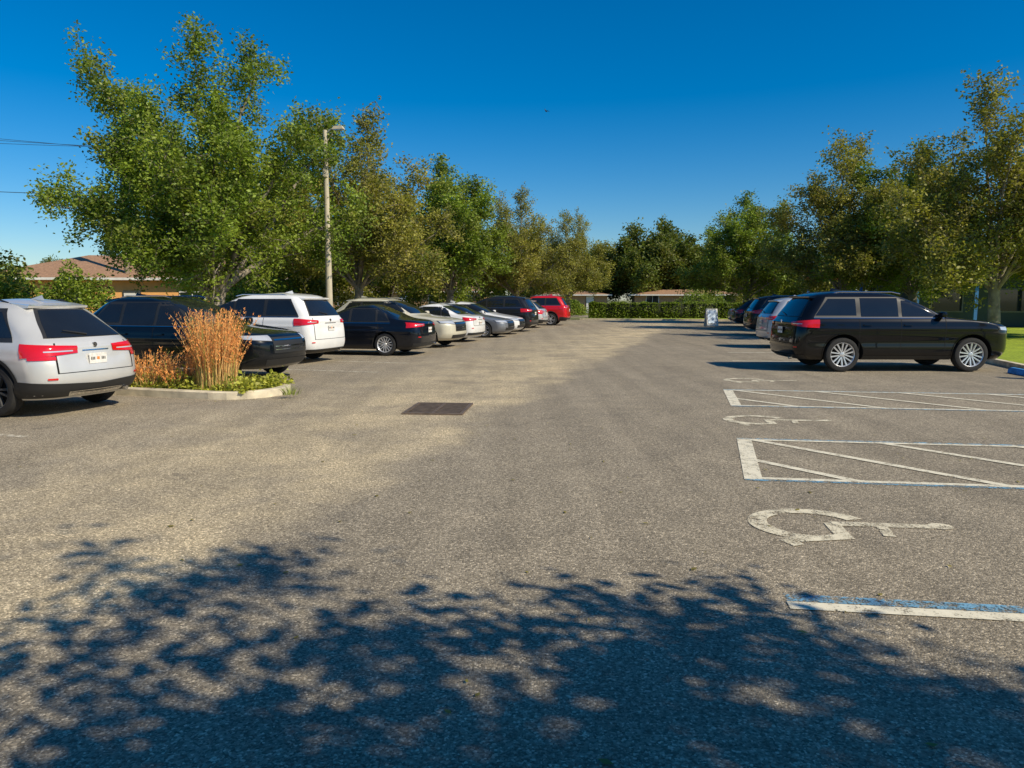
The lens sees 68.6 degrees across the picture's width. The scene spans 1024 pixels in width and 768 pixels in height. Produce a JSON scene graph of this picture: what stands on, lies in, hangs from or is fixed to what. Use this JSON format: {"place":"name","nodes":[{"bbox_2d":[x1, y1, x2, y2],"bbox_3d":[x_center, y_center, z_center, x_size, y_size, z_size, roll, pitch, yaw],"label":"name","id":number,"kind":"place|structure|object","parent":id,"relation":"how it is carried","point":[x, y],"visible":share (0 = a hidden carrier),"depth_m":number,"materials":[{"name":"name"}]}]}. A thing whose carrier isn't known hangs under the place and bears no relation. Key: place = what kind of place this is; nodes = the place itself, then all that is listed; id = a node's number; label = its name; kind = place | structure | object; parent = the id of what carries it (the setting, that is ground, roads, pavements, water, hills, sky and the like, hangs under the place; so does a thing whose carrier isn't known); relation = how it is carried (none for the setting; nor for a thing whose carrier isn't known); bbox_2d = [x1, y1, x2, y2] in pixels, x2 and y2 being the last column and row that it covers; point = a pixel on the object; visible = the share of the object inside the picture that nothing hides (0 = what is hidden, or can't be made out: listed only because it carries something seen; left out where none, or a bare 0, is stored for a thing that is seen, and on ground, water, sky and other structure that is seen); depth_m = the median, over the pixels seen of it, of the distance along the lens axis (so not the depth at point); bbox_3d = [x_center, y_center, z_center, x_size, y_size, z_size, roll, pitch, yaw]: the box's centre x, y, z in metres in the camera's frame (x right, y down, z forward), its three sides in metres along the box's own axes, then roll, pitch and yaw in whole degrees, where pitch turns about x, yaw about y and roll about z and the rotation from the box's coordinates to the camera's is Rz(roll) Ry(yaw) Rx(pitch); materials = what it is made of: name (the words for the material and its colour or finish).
{"place":"outdoors","nodes":[
{"label":"outdoors","id":0,"kind":"place"},
{"bbox_2d":[207,371,259,390],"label":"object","id":1,"kind":"object","parent":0,"point":[227,384],"depth_m":12.50,"materials":[{"name":"green plant"}]},
{"bbox_2d":[0,320,1023,767],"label":"parking lot asphalt","id":2,"kind":"structure","parent":0,"point":[146,620],"depth_m":4.58,"materials":[{"name":"grey asphalt"}]},
{"bbox_2d":[0,295,135,416],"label":"parked suv","id":3,"kind":"object","parent":2,"relation":"on","point":[50,349],"visible":1,"depth_m":10.44,"materials":[{"name":"paint"}]},
{"bbox_2d":[93,293,305,375],"bbox_3d":[-6.796,-1.053,15.881,4.869,1.755,2.152,2,7,17],"label":"parked suv","id":4,"kind":"object","parent":2,"relation":"on","point":[142,323],"visible":0.64,"depth_m":15.12,"materials":[{"name":"paint"}]},
{"bbox_2d":[113,383,290,399],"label":"planting island kerb","id":5,"kind":"structure","parent":2,"relation":"on","point":[201,394],"depth_m":12.38,"materials":[{"name":"concrete"}]},
{"bbox_2d":[130,346,189,387],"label":"ornamental grass","id":6,"kind":"object","parent":5,"relation":"on","point":[141,372],"depth_m":13.00,"materials":[{"name":"orange plant"}]},
{"bbox_2d":[144,355,195,388],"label":"ornamental grass","id":7,"kind":"object","parent":5,"relation":"on","point":[186,370],"depth_m":12.82,"materials":[{"name":"brown plant"}]},
{"bbox_2d":[128,364,294,393],"bbox_3d":[-6.207,-0.175,13.453,4.540,0.462,1.443,2,7,18],"label":"groundcover","id":8,"kind":"object","parent":5,"relation":"on","point":[263,382],"visible":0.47,"depth_m":12.71,"materials":[{"name":"green plant"}]},
{"bbox_2d":[166,307,259,389],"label":"ornamental grass","id":9,"kind":"object","parent":5,"relation":"on","point":[218,355],"depth_m":12.58,"materials":[{"name":"plant"}]},
{"bbox_2d":[0,338,484,436],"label":"parking stall lines","id":10,"kind":"object","parent":2,"relation":"on","point":[288,369],"visible":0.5,"depth_m":17.33,"materials":[{"name":"white paint"}]},
{"bbox_2d":[219,291,345,358],"bbox_3d":[-6.957,-1.560,20.003,4.838,1.835,2.156,2,7,16],"label":"parked suv","id":11,"kind":"object","parent":2,"relation":"on","point":[316,321],"visible":0.6,"depth_m":18.93,"materials":[{"name":"paint"}]},
{"bbox_2d":[276,385,304,395],"bbox_3d":[-3.639,0.094,12.340,0.490,0.161,0.511,0,6,0],"label":"weed tuft","id":12,"kind":"object","parent":2,"relation":"on","point":[291,390],"visible":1,"depth_m":12.33,"materials":[{"name":"green plant"}]},
{"bbox_2d":[323,126,344,306],"bbox_3d":[-6.203,-5.158,26.420,0.853,7.555,0.319,1,6,6],"label":"street lamp","id":13,"kind":"object","parent":2,"relation":"on","point":[328,270],"visible":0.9,"depth_m":26.37,"materials":[{"name":"concrete"}]},
{"bbox_2d":[337,302,435,355],"bbox_3d":[-4.748,-1.692,22.552,4.836,1.525,2.083,1,7,12],"label":"parked sedan","id":14,"kind":"object","parent":2,"relation":"on","point":[384,330],"visible":0.71,"depth_m":21.56,"materials":[{"name":"paint"}]},
{"bbox_2d":[336,296,466,347],"bbox_3d":[-3.996,-2.200,26.117,4.819,1.735,2.132,2,7,16],"label":"sedan","id":15,"kind":"object","parent":2,"relation":"on","point":[449,330],"visible":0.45,"depth_m":25.40,"materials":[{"name":"paint"}]},
{"bbox_2d":[401,402,472,414],"bbox_3d":[-1.080,0.362,11.111,0.870,0.024,1.110,1,6,5],"label":"storm drain grate","id":16,"kind":"object","parent":2,"relation":"on","point":[429,408],"visible":1,"depth_m":11.03,"materials":[{"name":"metal"}]},
{"bbox_2d":[418,302,485,339],"bbox_3d":[-3.448,-2.457,29.410,4.735,1.505,2.083,2,7,16],"label":"parked sedan","id":17,"kind":"object","parent":2,"relation":"on","point":[475,325],"visible":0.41,"depth_m":28.46,"materials":[{"name":"paint"}]},
{"bbox_2d":[430,301,514,337],"bbox_3d":[-2.302,-2.849,32.788,4.836,1.525,2.083,2,7,16],"label":"parked sedan","id":18,"kind":"object","parent":2,"relation":"on","point":[495,326],"visible":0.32,"depth_m":31.70,"materials":[{"name":"paint"}]},
{"bbox_2d":[450,301,524,333],"bbox_3d":[-1.702,-3.167,35.469,4.635,1.555,2.052,2,7,16],"label":"parked sedan","id":19,"kind":"object","parent":2,"relation":"on","point":[519,322],"visible":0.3,"depth_m":34.75,"materials":[{"name":"paint"}]},
{"bbox_2d":[475,294,538,330],"bbox_3d":[-1.157,-3.664,38.534,4.918,1.855,2.166,2,7,16],"label":"parked suv","id":20,"kind":"object","parent":2,"relation":"on","point":[525,308],"visible":0.5,"depth_m":37.38,"materials":[{"name":"paint"}]},
{"bbox_2d":[20,375,1019,763],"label":"fallen leaves","id":21,"kind":"object","parent":2,"relation":"on","point":[604,761],"visible":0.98,"depth_m":3.90,"materials":[{"name":"brown plant"}]},
{"bbox_2d":[526,300,547,327],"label":"parked suv","id":22,"kind":"object","parent":2,"relation":"on","point":[542,314],"visible":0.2,"depth_m":42.19,"materials":[{"name":"paint"}]},
{"bbox_2d":[530,294,569,324],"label":"parked suv","id":23,"kind":"object","parent":2,"relation":"on","point":[557,308],"visible":0.48,"depth_m":46.24,"materials":[{"name":"paint"}]},
{"bbox_2d":[704,309,718,325],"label":"sandwich board sign","id":24,"kind":"object","parent":2,"relation":"on","point":[711,317],"visible":1,"depth_m":44.68,"materials":[{"name":"white plastic"}]},
{"bbox_2d":[728,308,734,320],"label":"parked sedan","id":25,"kind":"object","parent":2,"relation":"on","point":[730,311],"visible":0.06,"depth_m":49.70,"materials":[{"name":"paint"}]},
{"bbox_2d":[731,298,753,323],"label":"parked suv","id":26,"kind":"object","parent":2,"relation":"on","point":[738,312],"visible":0.21,"depth_m":43.38,"materials":[{"name":"paint"}]},
{"bbox_2d":[672,188,821,302],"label":"oak tree","id":27,"kind":"object","parent":2,"relation":"on","point":[735,270],"visible":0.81,"depth_m":49.44,"materials":[{"name":"green plant"}]},
{"bbox_2d":[723,378,796,382],"bbox_3d":[4.938,-0.084,15.108,1.380,0.002,0.800,-2,7,-14],"label":"wheelchair symbol marking","id":28,"kind":"object","parent":2,"relation":"on","point":[728,379],"visible":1,"depth_m":14.99,"materials":[{"name":"paint"}]},
{"bbox_2d":[743,294,788,329],"bbox_3d":[13.007,-3.114,33.663,4.918,1.855,2.166,1,6,6],"label":"parked suv","id":29,"kind":"object","parent":2,"relation":"on","point":[755,307],"visible":0.27,"depth_m":33.15,"materials":[{"name":"paint"}]},
{"bbox_2d":[756,295,795,340],"bbox_3d":[10.656,-2.098,25.123,4.617,1.755,2.096,0,6,4],"label":"parked suv","id":30,"kind":"object","parent":2,"relation":"on","point":[770,311],"visible":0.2,"depth_m":24.80,"materials":[{"name":"paint"}]},
{"bbox_2d":[723,415,829,425],"bbox_3d":[3.538,0.474,10.170,1.380,0.002,0.800,-2,7,-14],"label":"wheelchair symbol marking","id":31,"kind":"object","parent":2,"relation":"on","point":[730,419],"visible":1,"depth_m":10.05,"materials":[{"name":"paint"}]},
{"bbox_2d":[775,285,816,295],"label":"shrub","id":32,"kind":"object","parent":2,"relation":"on","point":[793,293],"visible":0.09,"depth_m":51.36,"materials":[{"name":"green plant"}]},
{"bbox_2d":[736,352,893,362],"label":"parking stall lines","id":33,"kind":"object","parent":2,"relation":"on","point":[799,361],"visible":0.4,"depth_m":19.56,"materials":[{"name":"white paint"}]},
{"bbox_2d":[748,509,953,545],"bbox_3d":[2.408,1.004,5.489,1.380,0.002,0.800,-2,7,-14],"label":"wheelchair symbol marking","id":34,"kind":"object","parent":2,"relation":"on","point":[839,535],"visible":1,"depth_m":5.37,"materials":[{"name":"paint"}]},
{"bbox_2d":[723,389,1023,411],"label":"access aisle marking","id":35,"kind":"object","parent":2,"relation":"on","point":[729,396],"visible":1,"depth_m":12.02,"materials":[{"name":"white paint"}]},
{"bbox_2d":[737,438,1023,488],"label":"access aisle marking","id":36,"kind":"object","parent":2,"relation":"on","point":[753,471],"visible":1,"depth_m":7.35,"materials":[{"name":"white paint"}]},
{"bbox_2d":[769,288,1006,371],"bbox_3d":[8.757,-1.310,17.614,4.968,1.875,2.205,0,6,0],"label":"parked suv","id":37,"kind":"object","parent":2,"relation":"on","point":[838,330],"visible":1,"depth_m":16.71,"materials":[{"name":"paint"}]},
{"bbox_2d":[783,593,1023,620],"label":"stall line marking","id":38,"kind":"object","parent":2,"relation":"on","point":[935,612],"visible":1,"depth_m":3.94,"materials":[{"name":"white paint"}]},
{"bbox_2d":[1007,367,1023,375],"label":"wheel stop","id":39,"kind":"object","parent":2,"relation":"on","point":[1014,370],"visible":1,"depth_m":16.26,"materials":[{"name":"blue concrete"}]},
{"bbox_2d":[0,0,1023,299],"label":"sky","id":40,"kind":"structure","parent":0,"point":[677,109],"materials":[{"name":"blue"}]},
{"bbox_2d":[570,315,587,316],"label":"street","id":41,"kind":"structure","parent":0,"point":[579,316],"depth_m":70.21,"materials":[{"name":"grey asphalt"}]},
{"bbox_2d":[569,300,631,319],"bbox_3d":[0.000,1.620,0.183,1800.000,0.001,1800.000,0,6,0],"label":"ground","id":42,"kind":"structure","parent":0,"point":[575,318],"depth_m":85.58,"materials":[{"name":"green plant"}]},
{"bbox_2d":[0,274,32,298],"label":"shrub","id":43,"kind":"object","parent":42,"relation":"on","point":[5,292],"visible":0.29,"depth_m":26.77,"materials":[{"name":"green plant"}]},
{"bbox_2d":[0,248,34,298],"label":"shrub","id":44,"kind":"object","parent":42,"relation":"on","point":[9,258],"visible":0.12,"depth_m":29.16,"materials":[{"name":"green plant"}]},
{"bbox_2d":[0,257,47,298],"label":"shrub","id":45,"kind":"object","parent":42,"relation":"on","point":[29,275],"visible":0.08,"depth_m":31.14,"materials":[{"name":"green plant"}]},
{"bbox_2d":[36,258,115,312],"bbox_3d":[-20.487,-4.103,35.073,3.883,3.514,4.017,-4,8,-33],"label":"shrub","id":46,"kind":"object","parent":42,"relation":"on","point":[84,294],"visible":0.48,"depth_m":34.73,"materials":[{"name":"green plant"}]},
{"bbox_2d":[120,181,130,273],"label":"utility pole","id":47,"kind":"object","parent":42,"relation":"on","point":[128,271],"depth_m":44.39,"materials":[{"name":"brown wood"}]},
{"bbox_2d":[0,140,86,145],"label":"power line","id":48,"kind":"object","parent":47,"relation":"attached to","point":[46,143],"visible":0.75,"depth_m":42.65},
{"bbox_2d":[0,143,90,146],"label":"power line","id":49,"kind":"object","parent":47,"relation":"attached to","point":[49,145],"visible":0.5,"depth_m":42.50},
{"bbox_2d":[13,280,257,312],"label":"walls","id":50,"kind":"structure","parent":42,"relation":"on","point":[120,286],"depth_m":44.19,"materials":[{"name":"beige paint"}]},
{"bbox_2d":[6,255,225,277],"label":"roof","id":51,"kind":"structure","parent":50,"relation":"on","point":[90,265],"depth_m":45.04,"materials":[{"name":"brown tile"}]},
{"bbox_2d":[15,277,286,303],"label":"windows and door","id":52,"kind":"structure","parent":50,"relation":"attached to","point":[125,293],"depth_m":43.77,"materials":[{"name":"white glass"}]},
{"bbox_2d":[333,292,490,307],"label":"walls","id":53,"kind":"structure","parent":42,"relation":"on","point":[394,296],"depth_m":87.00,"materials":[{"name":"beige brick"}]},
{"bbox_2d":[338,291,491,304],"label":"windows and door","id":54,"kind":"structure","parent":53,"relation":"attached to","point":[408,296],"depth_m":86.64,"materials":[{"name":"white glass"}]},
{"bbox_2d":[39,213,875,302],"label":"distant tree line","id":55,"kind":"object","parent":42,"relation":"on","point":[648,264],"visible":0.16,"depth_m":89.76,"materials":[{"name":"green plant"}]},
{"bbox_2d":[468,181,584,305],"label":"oak tree","id":56,"kind":"object","parent":42,"relation":"on","point":[525,243],"visible":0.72,"depth_m":52.15,"materials":[{"name":"green plant"}]},
{"bbox_2d":[523,206,617,318],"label":"oak tree","id":57,"kind":"object","parent":42,"relation":"on","point":[589,274],"visible":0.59,"depth_m":60.17,"materials":[{"name":"green plant"}]},
{"bbox_2d":[563,295,587,315],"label":"shrub","id":58,"kind":"object","parent":42,"relation":"on","point":[578,306],"visible":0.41,"depth_m":70.60,"materials":[{"name":"green plant"}]},
{"bbox_2d":[570,296,606,312],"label":"walls","id":59,"kind":"structure","parent":42,"relation":"on","point":[581,299],"depth_m":87.81,"materials":[{"name":"beige brick"}]},
{"bbox_2d":[536,294,611,312],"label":"windows and door","id":60,"kind":"structure","parent":59,"relation":"attached to","point":[589,297],"depth_m":87.53,"materials":[{"name":"white glass"}]},
{"bbox_2d":[543,290,604,293],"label":"roof","id":61,"kind":"structure","parent":59,"relation":"on","point":[583,292],"depth_m":88.45,"materials":[{"name":"brown tile"}]},
{"bbox_2d":[580,318,729,320],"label":"kerb","id":62,"kind":"structure","parent":42,"relation":"on","point":[649,319],"depth_m":57.45,"materials":[{"name":"concrete"}]},
{"bbox_2d":[587,317,727,318],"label":"grass strip","id":63,"kind":"object","parent":42,"relation":"on","point":[670,318],"depth_m":59.23,"materials":[{"name":"green plant"}]},
{"bbox_2d":[588,301,741,317],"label":"hedge","id":64,"kind":"object","parent":63,"relation":"on","point":[666,309],"visible":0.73,"depth_m":59.86,"materials":[{"name":"green plant"}]},
{"bbox_2d":[632,296,735,303],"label":"walls","id":65,"kind":"structure","parent":42,"relation":"on","point":[637,299],"depth_m":86.25,"materials":[{"name":"beige brick"}]},
{"bbox_2d":[627,294,736,302],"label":"windows and door","id":66,"kind":"structure","parent":65,"relation":"attached to","point":[651,298],"depth_m":85.88,"materials":[{"name":"white glass"}]},
{"bbox_2d":[637,290,730,293],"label":"roof","id":67,"kind":"structure","parent":65,"relation":"on","point":[665,292],"depth_m":87.25,"materials":[{"name":"brown tile"}]},
{"bbox_2d":[675,287,724,303],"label":"shrub","id":68,"kind":"object","parent":42,"relation":"on","point":[692,297],"visible":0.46,"depth_m":78.53,"materials":[{"name":"green plant"}]},
{"bbox_2d":[726,289,769,302],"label":"shrub","id":69,"kind":"object","parent":42,"relation":"on","point":[740,300],"visible":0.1,"depth_m":77.80,"materials":[{"name":"green plant"}]},
{"bbox_2d":[875,272,1023,326],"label":"walls","id":70,"kind":"structure","parent":42,"relation":"on","point":[1009,319],"depth_m":40.98,"materials":[{"name":"beige paint"}]},
{"bbox_2d":[917,286,1023,319],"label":"window","id":71,"kind":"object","parent":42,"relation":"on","point":[1011,302],"visible":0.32,"depth_m":40.63,"materials":[{"name":"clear glass"}]},
{"bbox_2d":[985,358,1023,368],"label":"kerb","id":72,"kind":"structure","parent":42,"relation":"on","point":[1003,363],"depth_m":18.10,"materials":[{"name":"concrete"}]},
{"bbox_2d":[997,327,1023,363],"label":"lawn","id":73,"kind":"structure","parent":0,"point":[1014,351],"depth_m":24.24,"materials":[{"name":"green plant"}]},
{"bbox_2d":[747,125,912,293],"bbox_3d":[17.218,-7.841,38.502,8.323,10.386,8.595,-5,8,-36],"label":"oak tree","id":74,"kind":"object","parent":73,"relation":"on","point":[835,235],"visible":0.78,"depth_m":37.05,"materials":[{"name":"green plant"}]},
{"bbox_2d":[808,136,1023,302],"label":"oak tree","id":75,"kind":"object","parent":73,"relation":"on","point":[891,281],"visible":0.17,"depth_m":36.08,"materials":[{"name":"green plant"}]},
{"bbox_2d":[867,60,1023,322],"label":"oak tree","id":76,"kind":"object","parent":73,"relation":"on","point":[947,231],"visible":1,"depth_m":27.47,"materials":[{"name":"green plant"}]},
{"bbox_2d":[978,152,1023,290],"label":"oak tree","id":77,"kind":"object","parent":73,"relation":"on","point":[1001,236],"visible":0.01,"depth_m":31.29,"materials":[{"name":"green plant"}]},
{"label":"grass verge","id":78,"kind":"object","parent":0,"visible":0},
{"bbox_2d":[23,11,384,305],"bbox_3d":[-10.361,-6.482,25.313,9.718,10.776,9.404,2,7,19],"label":"oak tree","id":79,"kind":"object","parent":78,"relation":"on","point":[205,214],"visible":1,"depth_m":23.66,"materials":[{"name":"green plant"}]},
{"bbox_2d":[225,272,296,302],"bbox_3d":[-12.135,-3.933,35.751,4.758,3.024,5.144,0,6,0],"label":"shrub","id":80,"kind":"object","parent":78,"relation":"on","point":[281,289],"visible":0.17,"depth_m":35.10,"materials":[{"name":"green plant"}]},
{"bbox_2d":[222,195,366,297],"bbox_3d":[-11.977,-7.059,40.179,8.888,8.504,6.378,1,6,6],"label":"oak tree","id":81,"kind":"object","parent":78,"relation":"on","point":[299,287],"visible":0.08,"depth_m":39.40,"materials":[{"name":"green plant"}]},
{"bbox_2d":[301,273,379,309],"bbox_3d":[-9.126,-4.556,39.652,5.230,3.386,5.414,0,6,0],"label":"shrub","id":82,"kind":"object","parent":78,"relation":"on","point":[341,297],"visible":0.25,"depth_m":38.84,"materials":[{"name":"green plant"}]},
{"bbox_2d":[254,96,473,302],"bbox_3d":[-6.956,-7.614,34.752,8.644,10.786,8.925,3,7,21],"label":"oak tree","id":83,"kind":"object","parent":78,"relation":"on","point":[381,256],"visible":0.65,"depth_m":33.85,"materials":[{"name":"green plant"}]},
{"bbox_2d":[353,207,422,299],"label":"oak tree","id":84,"kind":"object","parent":78,"relation":"on","point":[387,291],"visible":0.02,"depth_m":50.11,"materials":[{"name":"green plant"}]},
{"bbox_2d":[398,284,473,306],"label":"shrub","id":85,"kind":"object","parent":78,"relation":"on","point":[415,301],"visible":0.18,"depth_m":48.55,"materials":[{"name":"green plant"}]},
{"bbox_2d":[395,152,519,302],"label":"oak tree","id":86,"kind":"object","parent":78,"relation":"on","point":[476,256],"visible":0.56,"depth_m":43.82,"materials":[{"name":"green plant"}]},
{"bbox_2d":[468,282,512,302],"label":"shrub","id":87,"kind":"object","parent":78,"relation":"on","point":[494,291],"visible":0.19,"depth_m":55.63,"materials":[{"name":"green plant"}]}
]}

